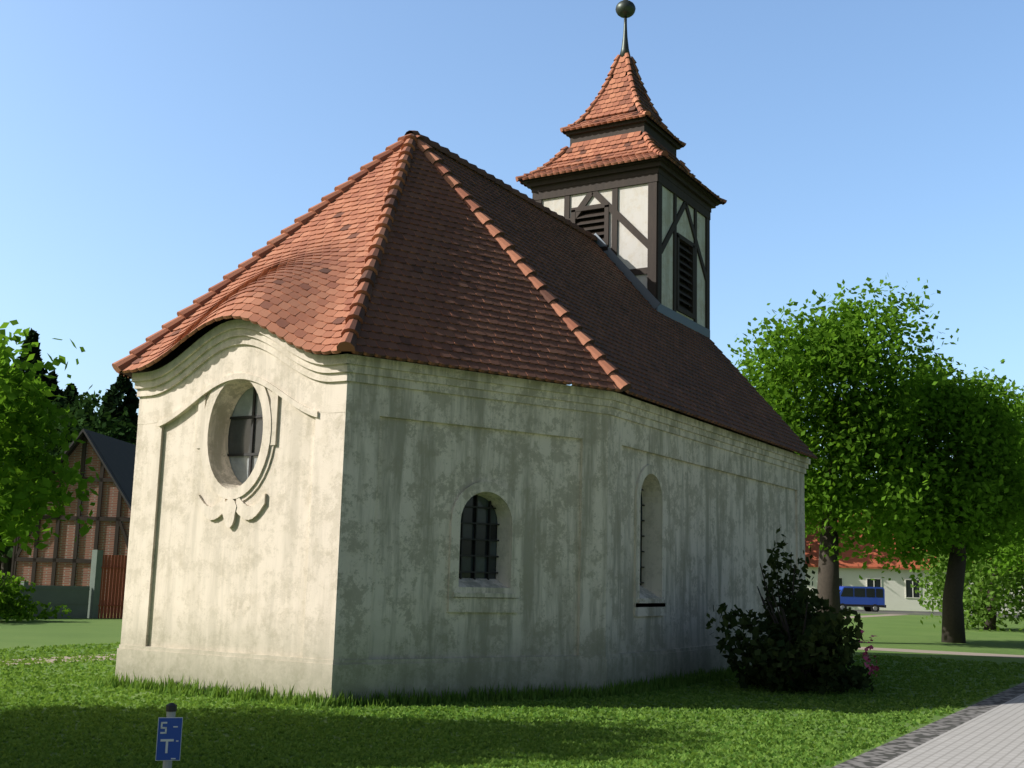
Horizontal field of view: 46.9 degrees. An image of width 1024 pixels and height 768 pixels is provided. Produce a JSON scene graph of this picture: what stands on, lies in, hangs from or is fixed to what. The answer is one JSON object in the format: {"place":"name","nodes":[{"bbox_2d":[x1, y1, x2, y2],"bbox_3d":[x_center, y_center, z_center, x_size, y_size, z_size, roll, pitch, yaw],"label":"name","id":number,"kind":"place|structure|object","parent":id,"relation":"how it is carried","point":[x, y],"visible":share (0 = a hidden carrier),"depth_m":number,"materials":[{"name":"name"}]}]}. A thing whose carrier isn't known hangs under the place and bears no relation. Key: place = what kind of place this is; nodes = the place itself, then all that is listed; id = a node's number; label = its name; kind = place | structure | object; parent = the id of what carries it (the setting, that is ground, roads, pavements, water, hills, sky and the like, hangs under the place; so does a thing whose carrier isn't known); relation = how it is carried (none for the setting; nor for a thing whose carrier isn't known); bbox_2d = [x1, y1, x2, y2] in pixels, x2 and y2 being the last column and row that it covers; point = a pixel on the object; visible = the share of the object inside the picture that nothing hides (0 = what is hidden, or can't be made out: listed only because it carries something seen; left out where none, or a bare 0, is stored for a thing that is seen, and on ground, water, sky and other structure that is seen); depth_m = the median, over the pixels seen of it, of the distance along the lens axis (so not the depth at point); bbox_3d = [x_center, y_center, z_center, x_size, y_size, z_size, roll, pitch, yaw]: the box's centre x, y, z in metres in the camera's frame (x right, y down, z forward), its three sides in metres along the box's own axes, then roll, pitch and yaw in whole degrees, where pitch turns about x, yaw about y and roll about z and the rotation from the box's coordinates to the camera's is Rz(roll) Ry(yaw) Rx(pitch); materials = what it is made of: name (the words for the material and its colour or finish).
{"place":"outdoors","nodes":[
{"label":"outdoors","id":0,"kind":"place"},
{"bbox_2d":[0,606,1023,767],"bbox_3d":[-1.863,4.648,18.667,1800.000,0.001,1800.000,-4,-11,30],"label":"lawn","id":1,"kind":"structure","parent":0,"point":[913,632],"depth_m":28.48,"materials":[{"name":"green plant"}]},
{"bbox_2d":[0,363,9,555],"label":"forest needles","id":2,"kind":"object","parent":1,"relation":"on","point":[6,551],"depth_m":92.96,"materials":[{"name":"green plant"}]},
{"bbox_2d":[0,386,21,584],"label":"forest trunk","id":3,"kind":"object","parent":1,"relation":"on","point":[4,567],"depth_m":93.64,"materials":[{"name":"brown wood"}]},
{"bbox_2d":[8,328,49,582],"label":"forest needles","id":4,"kind":"object","parent":1,"relation":"on","point":[33,336],"depth_m":98.52,"materials":[{"name":"green plant"}]},
{"bbox_2d":[0,571,71,621],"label":"garden shrub leaves","id":5,"kind":"object","parent":1,"relation":"on","point":[11,607],"visible":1,"depth_m":34.03,"materials":[{"name":"green plant"}]},
{"bbox_2d":[0,320,99,555],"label":"tree leaves","id":6,"kind":"object","parent":1,"relation":"on","point":[24,463],"depth_m":44.66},
{"bbox_2d":[46,370,63,429],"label":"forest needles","id":7,"kind":"object","parent":1,"relation":"on","point":[57,391],"visible":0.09,"depth_m":100.90,"materials":[{"name":"green plant"}]},
{"bbox_2d":[0,404,110,562],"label":"tree leaves","id":8,"kind":"object","parent":1,"relation":"on","point":[57,450],"visible":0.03,"depth_m":57.72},
{"bbox_2d":[0,550,126,617],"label":"fence","id":9,"kind":"object","parent":1,"relation":"on","point":[84,601],"visible":0.5,"depth_m":37.48,"materials":[{"name":"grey wood"}]},
{"bbox_2d":[62,383,78,405],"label":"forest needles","id":10,"kind":"object","parent":1,"relation":"on","point":[68,399],"visible":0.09,"depth_m":105.55,"materials":[{"name":"green plant"}]},
{"bbox_2d":[11,428,135,604],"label":"half-timbered house","id":11,"kind":"structure","parent":1,"relation":"on","point":[64,558],"depth_m":51.78,"materials":[{"name":"brick"}]},
{"bbox_2d":[44,420,108,455],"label":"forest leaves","id":12,"kind":"object","parent":1,"relation":"on","point":[96,427],"visible":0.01,"depth_m":95.24,"materials":[{"name":"green plant"}]},
{"bbox_2d":[36,385,136,455],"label":"forest leaves","id":13,"kind":"object","parent":1,"relation":"on","point":[88,402],"visible":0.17,"depth_m":94.96,"materials":[{"name":"green plant"}]},
{"bbox_2d":[97,401,104,418],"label":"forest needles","id":14,"kind":"object","parent":1,"relation":"on","point":[102,402],"depth_m":117.38,"materials":[{"name":"green plant"}]},
{"bbox_2d":[94,374,138,441],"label":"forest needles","id":15,"kind":"object","parent":1,"relation":"on","point":[120,387],"depth_m":103.30,"materials":[{"name":"green plant"}]},
{"bbox_2d":[111,406,137,444],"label":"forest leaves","id":16,"kind":"object","parent":1,"relation":"on","point":[128,420],"visible":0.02,"depth_m":98.82,"materials":[{"name":"green plant"}]},
{"bbox_2d":[155,703,182,767],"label":"marker post","id":17,"kind":"object","parent":1,"relation":"on","point":[169,738],"visible":1,"depth_m":7.85,"materials":[{"name":"blue metal"}]},
{"bbox_2d":[89,661,766,707],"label":"fringe grass","id":18,"kind":"structure","parent":1,"relation":"on","point":[192,690],"depth_m":15.49,"materials":[{"name":"green plant"}]},
{"bbox_2d":[115,319,810,704],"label":"church walls","id":19,"kind":"structure","parent":1,"relation":"on","point":[305,521],"depth_m":16.17,"materials":[{"name":"paint"}]},
{"bbox_2d":[120,318,624,391],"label":"roof underside","id":20,"kind":"structure","parent":19,"relation":"attached to","point":[181,348],"depth_m":18.12,"materials":[{"name":"brown"}]},
{"bbox_2d":[112,130,817,458],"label":"roof tiles","id":21,"kind":"object","parent":19,"relation":"on","point":[413,246],"visible":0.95,"depth_m":17.87,"materials":[{"name":"red tile"}]},
{"bbox_2d":[522,0,719,338],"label":"turret","id":22,"kind":"object","parent":19,"relation":"on","point":[646,222],"visible":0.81,"depth_m":25.93,"materials":[{"name":"paint"}]},
{"bbox_2d":[518,61,723,203],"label":"turret roof","id":23,"kind":"structure","parent":22,"relation":"on","point":[520,180],"depth_m":27.05,"materials":[{"name":"red tile"}]},
{"bbox_2d":[515,53,726,205],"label":"turret roof tiles","id":24,"kind":"object","parent":23,"relation":"on","point":[621,92],"visible":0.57,"depth_m":26.85,"materials":[{"name":"red tile"}]},
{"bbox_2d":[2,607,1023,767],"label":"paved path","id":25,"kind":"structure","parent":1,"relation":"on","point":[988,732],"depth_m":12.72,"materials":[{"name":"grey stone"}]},
{"bbox_2d":[839,586,885,611],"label":"blue van","id":26,"kind":"object","parent":25,"relation":"on","point":[870,599],"visible":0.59,"depth_m":78.68,"materials":[{"name":"blue paint"}]},
{"bbox_2d":[815,609,1019,617],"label":"road kerbs","id":27,"kind":"structure","parent":25,"relation":"on","point":[907,612],"depth_m":74.89,"materials":[{"name":"grey concrete"}]},
{"bbox_2d":[757,552,809,681],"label":"rhododendron stems","id":28,"kind":"object","parent":1,"relation":"on","point":[778,592],"visible":0.17,"depth_m":19.82,"materials":[{"name":"brown plant"}]},
{"bbox_2d":[746,527,832,682],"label":"rhododendron leaves","id":29,"kind":"object","parent":28,"relation":"attached to","point":[784,589],"visible":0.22,"depth_m":19.97,"materials":[{"name":"green plant"}]},
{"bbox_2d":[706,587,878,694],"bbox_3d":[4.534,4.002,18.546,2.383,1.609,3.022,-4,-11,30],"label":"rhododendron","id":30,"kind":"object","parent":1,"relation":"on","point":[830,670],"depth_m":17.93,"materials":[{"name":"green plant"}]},
{"bbox_2d":[782,313,889,639],"bbox_3d":[9.794,2.911,36.241,3.237,10.198,3.508,1,-9,1],"label":"tree trunk","id":31,"kind":"object","parent":1,"relation":"on","point":[828,579],"visible":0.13,"depth_m":35.02,"materials":[{"name":"brown plant"}]},
{"bbox_2d":[727,275,961,562],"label":"lime leaves","id":32,"kind":"object","parent":31,"relation":"attached to","point":[851,436],"visible":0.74,"depth_m":34.57,"materials":[{"name":"green plant"}]},
{"bbox_2d":[805,513,1022,613],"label":"white house","id":33,"kind":"structure","parent":1,"relation":"on","point":[900,595],"depth_m":89.72,"materials":[{"name":"grey paint"}]},
{"bbox_2d":[937,370,986,642],"bbox_3d":[13.919,3.876,37.206,2.898,8.898,1.828,6,-10,-25],"label":"tree trunk","id":34,"kind":"object","parent":1,"relation":"on","point":[953,627],"visible":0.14,"depth_m":36.58,"materials":[{"name":"brown plant"}]},
{"bbox_2d":[844,353,1023,584],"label":"lime leaves","id":35,"kind":"object","parent":34,"relation":"attached to","point":[984,499],"visible":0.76,"depth_m":36.27,"materials":[{"name":"green plant"}]},
{"bbox_2d":[900,522,1023,631],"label":"bush","id":36,"kind":"object","parent":1,"relation":"on","point":[974,601],"depth_m":49.32,"materials":[{"name":"green plant"}]},
{"bbox_2d":[918,494,1022,617],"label":"tree leaves","id":37,"kind":"object","parent":1,"relation":"on","point":[973,573],"depth_m":73.06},
{"bbox_2d":[1009,386,1023,577],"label":"tree leaves","id":38,"kind":"object","parent":1,"relation":"on","point":[1015,387],"depth_m":65.92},
{"bbox_3d":[20.242,5.164,45.223,3.572,9.238,2.621,-4,-11,30],"label":"lime tree trunk","id":39,"kind":"object","parent":1,"relation":"on","visible":0},
{"bbox_2d":[982,386,1023,583],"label":"lime leaves","id":40,"kind":"object","parent":39,"relation":"on","point":[1015,558],"visible":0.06,"depth_m":45.53,"materials":[{"name":"green plant"}]},
{"bbox_2d":[0,0,1023,479],"label":"sky","id":41,"kind":"structure","parent":0,"point":[148,148],"materials":[{"name":"blue"}]}
]}

